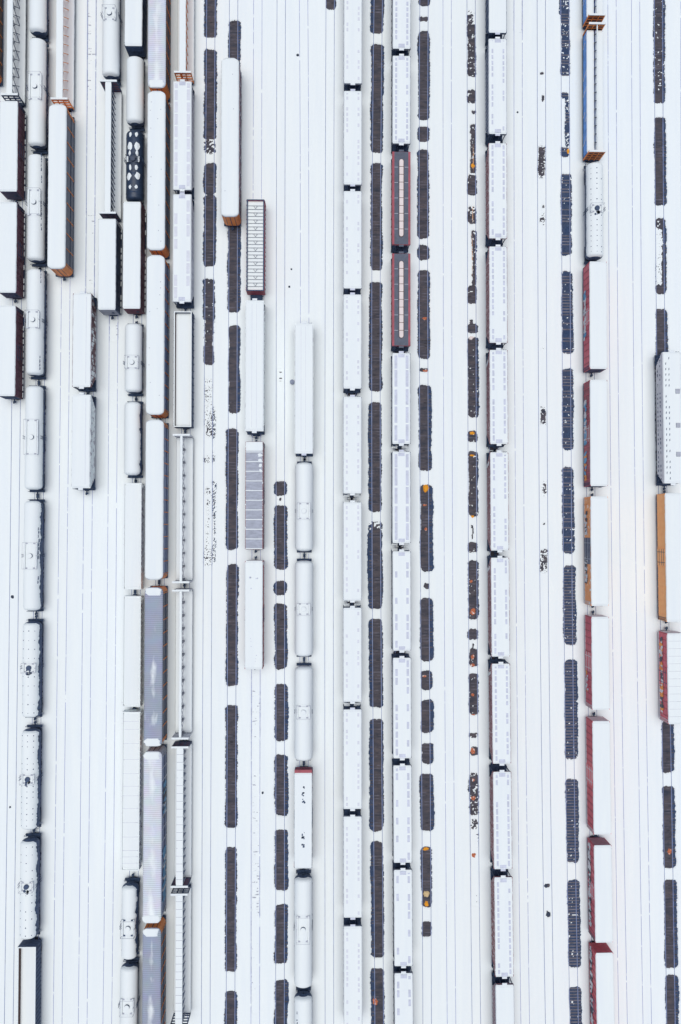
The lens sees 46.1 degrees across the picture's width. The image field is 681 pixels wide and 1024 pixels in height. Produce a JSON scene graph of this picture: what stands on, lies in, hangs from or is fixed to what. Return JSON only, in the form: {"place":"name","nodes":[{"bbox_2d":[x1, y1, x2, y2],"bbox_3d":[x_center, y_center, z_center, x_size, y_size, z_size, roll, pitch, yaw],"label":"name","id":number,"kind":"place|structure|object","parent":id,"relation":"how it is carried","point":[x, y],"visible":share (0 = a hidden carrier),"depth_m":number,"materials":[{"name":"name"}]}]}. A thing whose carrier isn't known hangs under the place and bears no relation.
{"place":"outdoors","nodes":[
{"label":"outdoors","id":0,"kind":"place"},
{"bbox_2d":[0,0,680,1023],"bbox_3d":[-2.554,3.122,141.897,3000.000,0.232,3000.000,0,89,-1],"label":"snow ground","id":1,"kind":"structure","parent":0,"point":[278,36],"depth_m":141.87,"materials":[{"name":"white snow"}]},
{"bbox_2d":[22,0,679,1023],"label":"ballast ground","id":2,"kind":"structure","parent":0,"point":[568,474],"depth_m":142.24,"materials":[{"name":"grey gravel"}]},
{"bbox_2d":[4,18,26,1023],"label":"railway track","id":3,"kind":"structure","parent":2,"relation":"on","point":[8,686],"depth_m":140.16,"materials":[{"name":"snow"}]},
{"bbox_2d":[0,306,23,403],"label":"boxcar","id":4,"kind":"object","parent":3,"relation":"on","point":[11,352],"visible":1,"depth_m":137.03,"materials":[{"name":"red paint"}]},
{"bbox_2d":[0,202,24,302],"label":"boxcar","id":5,"kind":"object","parent":3,"relation":"on","point":[12,249],"visible":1,"depth_m":137.41,"materials":[{"name":"red paint"}]},
{"bbox_2d":[0,101,25,202],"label":"boxcar","id":6,"kind":"object","parent":3,"relation":"on","point":[12,150],"visible":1,"depth_m":137.79,"materials":[{"name":"red paint"}]},
{"bbox_2d":[0,0,25,105],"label":"centerbeam flatcar","id":7,"kind":"object","parent":3,"relation":"on","point":[16,55],"visible":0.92,"depth_m":141.41,"materials":[{"name":"metal"}]},
{"bbox_2d":[28,20,48,948],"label":"railway track","id":8,"kind":"structure","parent":2,"relation":"on","point":[36,937],"depth_m":141.34,"materials":[{"name":"snow"}]},
{"bbox_2d":[17,937,41,1023],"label":"gondola car","id":9,"kind":"object","parent":8,"relation":"on","point":[28,981],"visible":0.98,"depth_m":136.58,"materials":[{"name":"metal"}]},
{"bbox_2d":[18,830,41,938],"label":"tank car","id":10,"kind":"object","parent":8,"relation":"on","point":[30,850],"visible":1,"depth_m":135.84,"materials":[{"name":"metal"}]},
{"bbox_2d":[19,720,42,829],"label":"tank car","id":11,"kind":"object","parent":8,"relation":"on","point":[31,776],"visible":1,"depth_m":136.24,"materials":[{"name":"metal"}]},
{"bbox_2d":[20,615,43,720],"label":"tank car","id":12,"kind":"object","parent":8,"relation":"on","point":[31,666],"visible":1,"depth_m":136.65,"materials":[{"name":"metal"}]},
{"bbox_2d":[21,495,44,614],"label":"tank car","id":13,"kind":"object","parent":8,"relation":"on","point":[33,595],"visible":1,"depth_m":137.05,"materials":[{"name":"metal"}]},
{"bbox_2d":[22,383,45,495],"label":"tank car","id":14,"kind":"object","parent":8,"relation":"on","point":[35,402],"visible":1,"depth_m":137.48,"materials":[{"name":"metal"}]},
{"bbox_2d":[24,267,47,382],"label":"tank car","id":15,"kind":"object","parent":8,"relation":"on","point":[35,325],"visible":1,"depth_m":137.95,"materials":[{"name":"metal"}]},
{"bbox_2d":[25,153,47,267],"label":"tank car","id":16,"kind":"object","parent":8,"relation":"on","point":[36,205],"visible":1,"depth_m":138.38,"materials":[{"name":"metal"}]},
{"bbox_2d":[26,38,48,154],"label":"tank car","id":17,"kind":"object","parent":8,"relation":"on","point":[36,88],"visible":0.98,"depth_m":138.83,"materials":[{"name":"metal"}]},
{"bbox_2d":[53,110,71,1023],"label":"railway track","id":18,"kind":"structure","parent":2,"relation":"on","point":[57,650],"depth_m":140.46,"materials":[{"name":"snow"}]},
{"bbox_2d":[47,104,74,280],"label":"autorack","id":19,"kind":"object","parent":18,"relation":"on","point":[60,252],"visible":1,"depth_m":137.14,"materials":[{"name":"orange paint"}]},
{"bbox_2d":[50,0,74,109],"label":"centerbeam flatcar","id":20,"kind":"object","parent":18,"relation":"on","point":[65,31],"visible":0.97,"depth_m":141.54,"materials":[{"name":"orange paint"}]},
{"bbox_2d":[78,0,96,1023],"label":"railway track","id":21,"kind":"structure","parent":2,"relation":"on","point":[92,490],"depth_m":141.04,"materials":[{"name":"metal"}]},
{"bbox_2d":[71,392,95,494],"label":"covered hopper","id":22,"kind":"object","parent":21,"relation":"on","point":[83,446],"visible":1,"depth_m":136.92,"materials":[{"name":"paint"}]},
{"bbox_2d":[72,291,96,392],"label":"covered hopper","id":23,"kind":"object","parent":21,"relation":"on","point":[84,346],"visible":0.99,"depth_m":137.30,"materials":[{"name":"red paint"}]},
{"bbox_2d":[103,85,119,1023],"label":"railway track","id":24,"kind":"structure","parent":2,"relation":"on","point":[106,660],"depth_m":140.56,"materials":[{"name":"metal"}]},
{"bbox_2d":[98,219,121,319],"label":"boxcar","id":25,"kind":"object","parent":24,"relation":"on","point":[109,266],"visible":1,"depth_m":137.61,"materials":[{"name":"metal"}]},
{"bbox_2d":[99,79,121,220],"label":"centerbeam flatcar","id":26,"kind":"object","parent":24,"relation":"on","point":[113,143],"visible":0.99,"depth_m":140.13,"materials":[{"name":"metal"}]},
{"bbox_2d":[129,57,145,956],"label":"railway track","id":27,"kind":"structure","parent":2,"relation":"on","point":[132,482],"depth_m":141.61,"materials":[{"name":"metal"}]},
{"bbox_2d":[121,708,143,870],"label":"gondola car","id":28,"kind":"object","parent":27,"relation":"on","point":[131,806],"visible":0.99,"depth_m":137.34,"materials":[{"name":"paint"}]},
{"bbox_2d":[122,592,143,707],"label":"boxcar","id":29,"kind":"object","parent":27,"relation":"on","point":[132,665],"visible":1,"depth_m":137.82,"materials":[{"name":"paint"}]},
{"bbox_2d":[123,480,144,591],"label":"boxcar","id":30,"kind":"object","parent":27,"relation":"on","point":[133,541],"visible":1,"depth_m":138.26,"materials":[{"name":"paint"}]},
{"bbox_2d":[123,202,145,318],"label":"boxcar","id":31,"kind":"object","parent":27,"relation":"on","point":[134,257],"visible":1,"depth_m":137.73,"materials":[{"name":"red paint"}]},
{"bbox_2d":[201,0,217,1023],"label":"railway track","id":32,"kind":"structure","parent":2,"relation":"on","point":[209,174],"depth_m":142.71,"materials":[{"name":"metal"}]},
{"bbox_2d":[224,0,240,1023],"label":"railway track","id":33,"kind":"structure","parent":2,"relation":"on","point":[231,654],"depth_m":141.32,"materials":[{"name":"metal"}]},
{"bbox_2d":[221,58,241,229],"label":"autorack","id":34,"kind":"object","parent":33,"relation":"on","point":[231,105],"visible":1,"depth_m":137.78,"materials":[{"name":"brown paint"}]},
{"bbox_2d":[251,0,261,1023],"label":"railway track","id":35,"kind":"structure","parent":2,"relation":"on","point":[251,669],"depth_m":140.67,"materials":[{"name":"metal"}]},
{"bbox_2d":[245,298,264,439],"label":"covered hopper","id":36,"kind":"object","parent":35,"relation":"on","point":[254,366],"visible":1,"depth_m":137.71,"materials":[{"name":"paint"}]},
{"bbox_2d":[245,440,264,552],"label":"boxcar","id":37,"kind":"object","parent":35,"relation":"on","point":[254,488],"visible":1,"depth_m":137.27,"materials":[{"name":"brown paint"}]},
{"bbox_2d":[245,556,264,669],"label":"boxcar","id":38,"kind":"object","parent":35,"relation":"on","point":[254,614],"visible":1,"depth_m":136.69,"materials":[{"name":"white paint"}]},
{"bbox_2d":[246,199,265,299],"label":"boxcar","id":39,"kind":"object","parent":35,"relation":"on","point":[255,251],"visible":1,"depth_m":139.36,"materials":[{"name":"red paint"}]},
{"bbox_2d":[273,0,287,1023],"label":"railway track","id":40,"kind":"structure","parent":2,"relation":"on","point":[280,809],"depth_m":140.98,"materials":[{"name":"metal"}]},
{"bbox_2d":[299,0,308,990],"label":"railway track","id":41,"kind":"structure","parent":2,"relation":"on","point":[300,233],"depth_m":143.02,"materials":[{"name":"metal"}]},
{"bbox_2d":[294,868,312,987],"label":"tank car","id":42,"kind":"object","parent":41,"relation":"on","point":[303,924],"visible":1,"depth_m":136.39,"materials":[{"name":"metal"}]},
{"bbox_2d":[294,762,312,867],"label":"boxcar","id":43,"kind":"object","parent":41,"relation":"on","point":[303,809],"visible":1,"depth_m":136.44,"materials":[{"name":"metal"}]},
{"bbox_2d":[295,321,312,460],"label":"covered hopper","id":44,"kind":"object","parent":41,"relation":"on","point":[304,389],"visible":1,"depth_m":137.76,"materials":[{"name":"paint"}]},
{"bbox_2d":[347,393,356,702],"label":"railway track","id":45,"kind":"structure","parent":2,"relation":"on","point":[349,394],"depth_m":142.15,"materials":[{"name":"metal"}]},
{"bbox_2d":[343,809,361,919],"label":"covered hopper","id":46,"kind":"object","parent":45,"relation":"on","point":[352,865],"visible":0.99,"depth_m":136.12,"materials":[{"name":"grey paint"}]},
{"bbox_2d":[343,703,361,810],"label":"covered hopper","id":47,"kind":"object","parent":45,"relation":"on","point":[352,757],"visible":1,"depth_m":136.52,"materials":[{"name":"grey paint"}]},
{"bbox_2d":[343,917,361,1023],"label":"covered hopper","id":48,"kind":"object","parent":45,"relation":"on","point":[352,969],"visible":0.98,"depth_m":135.72,"materials":[{"name":"grey paint"}]},
{"bbox_2d":[343,189,361,294],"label":"covered hopper","id":49,"kind":"object","parent":45,"relation":"on","point":[352,240],"visible":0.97,"depth_m":138.50,"materials":[{"name":"grey paint"}]},
{"bbox_2d":[343,497,361,603],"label":"covered hopper","id":50,"kind":"object","parent":45,"relation":"on","point":[352,551],"visible":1,"depth_m":137.29,"materials":[{"name":"grey paint"}]},
{"bbox_2d":[343,394,361,497],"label":"covered hopper","id":51,"kind":"object","parent":45,"relation":"on","point":[352,444],"visible":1,"depth_m":137.71,"materials":[{"name":"grey paint"}]},
{"bbox_2d":[343,292,361,394],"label":"covered hopper","id":52,"kind":"object","parent":45,"relation":"on","point":[352,342],"visible":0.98,"depth_m":138.11,"materials":[{"name":"grey paint"}]},
{"bbox_2d":[343,603,361,703],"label":"covered hopper","id":53,"kind":"object","parent":45,"relation":"on","point":[352,653],"visible":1,"depth_m":136.91,"materials":[{"name":"grey paint"}]},
{"bbox_2d":[343,89,361,190],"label":"covered hopper","id":54,"kind":"object","parent":45,"relation":"on","point":[352,145],"visible":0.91,"depth_m":138.89,"materials":[{"name":"grey paint"}]},
{"bbox_2d":[368,0,384,1023],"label":"railway track","id":55,"kind":"structure","parent":2,"relation":"on","point":[376,470],"depth_m":142.18,"materials":[{"name":"metal"}]},
{"bbox_2d":[393,253,404,653],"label":"railway track","id":56,"kind":"structure","parent":2,"relation":"on","point":[396,652],"depth_m":142.09,"materials":[{"name":"metal"}]},
{"bbox_2d":[391,251,409,351],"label":"covered hopper","id":57,"kind":"object","parent":56,"relation":"on","point":[400,301],"visible":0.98,"depth_m":138.47,"materials":[{"name":"red paint"}]},
{"bbox_2d":[391,545,410,652],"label":"covered hopper","id":58,"kind":"object","parent":56,"relation":"on","point":[401,594],"visible":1,"depth_m":137.26,"materials":[{"name":"grey metal"}]},
{"bbox_2d":[391,150,410,253],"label":"covered hopper","id":59,"kind":"object","parent":56,"relation":"on","point":[400,194],"visible":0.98,"depth_m":138.87,"materials":[{"name":"red paint"}]},
{"bbox_2d":[391,351,410,451],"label":"covered hopper","id":60,"kind":"object","parent":56,"relation":"on","point":[400,399],"visible":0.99,"depth_m":138.03,"materials":[{"name":"grey metal"}]},
{"bbox_2d":[391,54,410,153],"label":"covered hopper","id":61,"kind":"object","parent":56,"relation":"on","point":[401,102],"visible":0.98,"depth_m":139.19,"materials":[{"name":"grey metal"}]},
{"bbox_2d":[391,448,410,547],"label":"covered hopper","id":62,"kind":"object","parent":56,"relation":"on","point":[400,497],"visible":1,"depth_m":137.65,"materials":[{"name":"grey metal"}]},
{"bbox_2d":[391,653,411,759],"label":"covered hopper","id":63,"kind":"object","parent":56,"relation":"on","point":[401,712],"visible":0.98,"depth_m":136.87,"materials":[{"name":"grey metal"}]},
{"bbox_2d":[392,758,411,864],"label":"covered hopper","id":64,"kind":"object","parent":56,"relation":"on","point":[401,812],"visible":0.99,"depth_m":136.48,"materials":[{"name":"grey metal"}]},
{"bbox_2d":[392,860,412,967],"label":"covered hopper","id":65,"kind":"object","parent":56,"relation":"on","point":[402,902],"visible":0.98,"depth_m":136.08,"materials":[{"name":"grey metal"}]},
{"bbox_2d":[417,0,433,1023],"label":"railway track","id":66,"kind":"structure","parent":2,"relation":"on","point":[424,427],"depth_m":142.53,"materials":[{"name":"metal"}]},
{"bbox_2d":[466,0,480,1023],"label":"railway track","id":67,"kind":"structure","parent":2,"relation":"on","point":[472,461],"depth_m":142.70,"materials":[{"name":"metal"}]},
{"bbox_2d":[487,247,498,971],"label":"railway track","id":68,"kind":"structure","parent":2,"relation":"on","point":[491,552],"depth_m":142.38,"materials":[{"name":"metal"}]},
{"bbox_2d":[485,37,506,144],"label":"covered hopper","id":69,"kind":"object","parent":68,"relation":"on","point":[496,86],"visible":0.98,"depth_m":139.56,"materials":[{"name":"metal"}]},
{"bbox_2d":[485,141,506,246],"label":"covered hopper","id":70,"kind":"object","parent":68,"relation":"on","point":[496,190],"visible":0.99,"depth_m":139.16,"materials":[{"name":"brown paint"}]},
{"bbox_2d":[485,245,507,349],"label":"covered hopper","id":71,"kind":"object","parent":68,"relation":"on","point":[496,303],"visible":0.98,"depth_m":138.76,"materials":[{"name":"brown paint"}]},
{"bbox_2d":[486,348,507,451],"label":"covered hopper","id":72,"kind":"object","parent":68,"relation":"on","point":[497,392],"visible":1,"depth_m":138.36,"materials":[{"name":"brown paint"}]},
{"bbox_2d":[486,448,508,554],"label":"covered hopper","id":73,"kind":"object","parent":68,"relation":"on","point":[497,505],"visible":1,"depth_m":137.97,"materials":[{"name":"white paint"}]},
{"bbox_2d":[487,552,509,658],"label":"covered hopper","id":74,"kind":"object","parent":68,"relation":"on","point":[498,612],"visible":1,"depth_m":137.57,"materials":[{"name":"white paint"}]},
{"bbox_2d":[488,658,510,765],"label":"covered hopper","id":75,"kind":"object","parent":68,"relation":"on","point":[499,716],"visible":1,"depth_m":137.18,"materials":[{"name":"white paint"}]},
{"bbox_2d":[489,764,511,870],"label":"covered hopper","id":76,"kind":"object","parent":68,"relation":"on","point":[500,819],"visible":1,"depth_m":136.79,"materials":[{"name":"white paint"}]},
{"bbox_2d":[490,867,513,978],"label":"covered hopper","id":77,"kind":"object","parent":68,"relation":"on","point":[502,965],"visible":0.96,"depth_m":136.38,"materials":[{"name":"white paint"}]},
{"bbox_2d":[559,0,580,1023],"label":"railway track","id":78,"kind":"structure","parent":2,"relation":"on","point":[572,638],"depth_m":142.31,"materials":[{"name":"snow"}]},
{"bbox_2d":[584,28,599,942],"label":"railway track","id":79,"kind":"structure","parent":2,"relation":"on","point":[592,836],"depth_m":142.15,"materials":[{"name":"metal"}]},
{"bbox_2d":[582,22,605,162],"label":"centerbeam flatcar","id":80,"kind":"object","parent":79,"relation":"on","point":[592,41],"visible":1,"depth_m":141.22,"materials":[{"name":"metal"}]},
{"bbox_2d":[583,261,606,376],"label":"boxcar","id":81,"kind":"object","parent":79,"relation":"on","point":[594,316],"visible":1,"depth_m":138.98,"materials":[{"name":"red paint"}]},
{"bbox_2d":[583,380,607,490],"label":"boxcar","id":82,"kind":"object","parent":79,"relation":"on","point":[595,439],"visible":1,"depth_m":138.52,"materials":[{"name":"red paint"}]},
{"bbox_2d":[584,493,608,607],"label":"boxcar","id":83,"kind":"object","parent":79,"relation":"on","point":[596,585],"visible":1,"depth_m":138.09,"materials":[{"name":"orange paint"}]},
{"bbox_2d":[585,610,609,709],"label":"boxcar","id":84,"kind":"object","parent":79,"relation":"on","point":[597,691],"visible":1,"depth_m":137.63,"materials":[{"name":"red paint"}]},
{"bbox_2d":[585,712,610,834],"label":"boxcar","id":85,"kind":"object","parent":79,"relation":"on","point":[598,786],"visible":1,"depth_m":137.24,"materials":[{"name":"red paint"}]},
{"bbox_2d":[587,835,612,942],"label":"boxcar","id":86,"kind":"object","parent":79,"relation":"on","point":[600,908],"visible":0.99,"depth_m":136.79,"materials":[{"name":"red paint"}]},
{"bbox_2d":[589,943,614,1023],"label":"boxcar","id":87,"kind":"object","parent":79,"relation":"on","point":[601,977],"visible":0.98,"depth_m":136.45,"materials":[{"name":"red paint"}]},
{"bbox_2d":[653,0,677,1023],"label":"railway track","id":88,"kind":"structure","parent":2,"relation":"on","point":[666,761],"depth_m":143.24,"materials":[{"name":"metal"}]},
{"bbox_2d":[654,350,680,489],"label":"covered hopper","id":89,"kind":"object","parent":88,"relation":"on","point":[668,389],"visible":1,"depth_m":138.91,"materials":[{"name":"paint"}]},
{"bbox_2d":[656,490,680,623],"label":"boxcar","id":90,"kind":"object","parent":88,"relation":"on","point":[668,512],"visible":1,"depth_m":138.35,"materials":[{"name":"orange paint"}]},
{"bbox_2d":[658,626,680,723],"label":"boxcar","id":91,"kind":"object","parent":88,"relation":"on","point":[669,647],"visible":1,"depth_m":137.86,"materials":[{"name":"red paint"}]},
{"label":"railway track","id":92,"kind":"structure","parent":0,"visible":0},
{"bbox_2d":[142,916,165,1023],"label":"autorack","id":93,"kind":"object","parent":92,"relation":"on","point":[154,979],"visible":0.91,"depth_m":134.55,"materials":[{"name":"grey metal"}]},
{"bbox_2d":[142,744,166,922],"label":"autorack","id":94,"kind":"object","parent":92,"relation":"on","point":[154,830],"visible":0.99,"depth_m":135.09,"materials":[{"name":"silver metal"}]},
{"bbox_2d":[144,582,167,745],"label":"autorack","id":95,"kind":"object","parent":92,"relation":"on","point":[155,664],"visible":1,"depth_m":135.71,"materials":[{"name":"grey metal"}]},
{"bbox_2d":[145,419,168,581],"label":"autorack","id":96,"kind":"object","parent":92,"relation":"on","point":[156,500],"visible":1,"depth_m":136.19,"materials":[{"name":"orange paint"}]},
{"bbox_2d":[146,255,169,418],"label":"autorack","id":97,"kind":"object","parent":92,"relation":"on","point":[157,342],"visible":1,"depth_m":136.80,"materials":[{"name":"orange paint"}]},
{"bbox_2d":[147,91,169,258],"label":"autorack","id":98,"kind":"object","parent":92,"relation":"on","point":[158,187],"visible":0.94,"depth_m":137.44,"materials":[{"name":"white metal"}]},
{"bbox_2d":[148,0,170,101],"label":"autorack","id":99,"kind":"object","parent":92,"relation":"on","point":[159,40],"visible":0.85,"depth_m":138.05,"materials":[{"name":"orange paint"}]},
{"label":"railway track","id":100,"kind":"structure","parent":0,"visible":0},
{"bbox_2d":[170,884,190,1023],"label":"centerbeam flatcar","id":101,"kind":"object","parent":100,"relation":"on","point":[182,951],"visible":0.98,"depth_m":136.80,"materials":[{"name":"metal"}]},
{"bbox_2d":[170,740,191,887],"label":"centerbeam flatcar","id":102,"kind":"object","parent":100,"relation":"on","point":[183,814],"visible":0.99,"depth_m":137.60,"materials":[{"name":"metal"}]},
{"bbox_2d":[171,585,192,739],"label":"centerbeam flatcar","id":103,"kind":"object","parent":100,"relation":"on","point":[183,665],"visible":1,"depth_m":139.59,"materials":[{"name":"grey paint"}]},
{"bbox_2d":[172,432,192,584],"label":"centerbeam flatcar","id":104,"kind":"object","parent":100,"relation":"on","point":[184,509],"visible":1,"depth_m":140.19,"materials":[{"name":"grey paint"}]},
{"bbox_2d":[173,192,193,310],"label":"covered hopper","id":105,"kind":"object","parent":100,"relation":"on","point":[183,250],"visible":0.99,"depth_m":137.96,"materials":[{"name":"paint"}]},
{"bbox_2d":[173,79,194,198],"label":"covered hopper","id":106,"kind":"object","parent":100,"relation":"on","point":[183,134],"visible":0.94,"depth_m":138.37,"materials":[{"name":"paint"}]},
{"bbox_2d":[173,311,194,432],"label":"gondola car","id":107,"kind":"object","parent":100,"relation":"on","point":[183,390],"visible":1,"depth_m":139.28,"materials":[{"name":"metal"}]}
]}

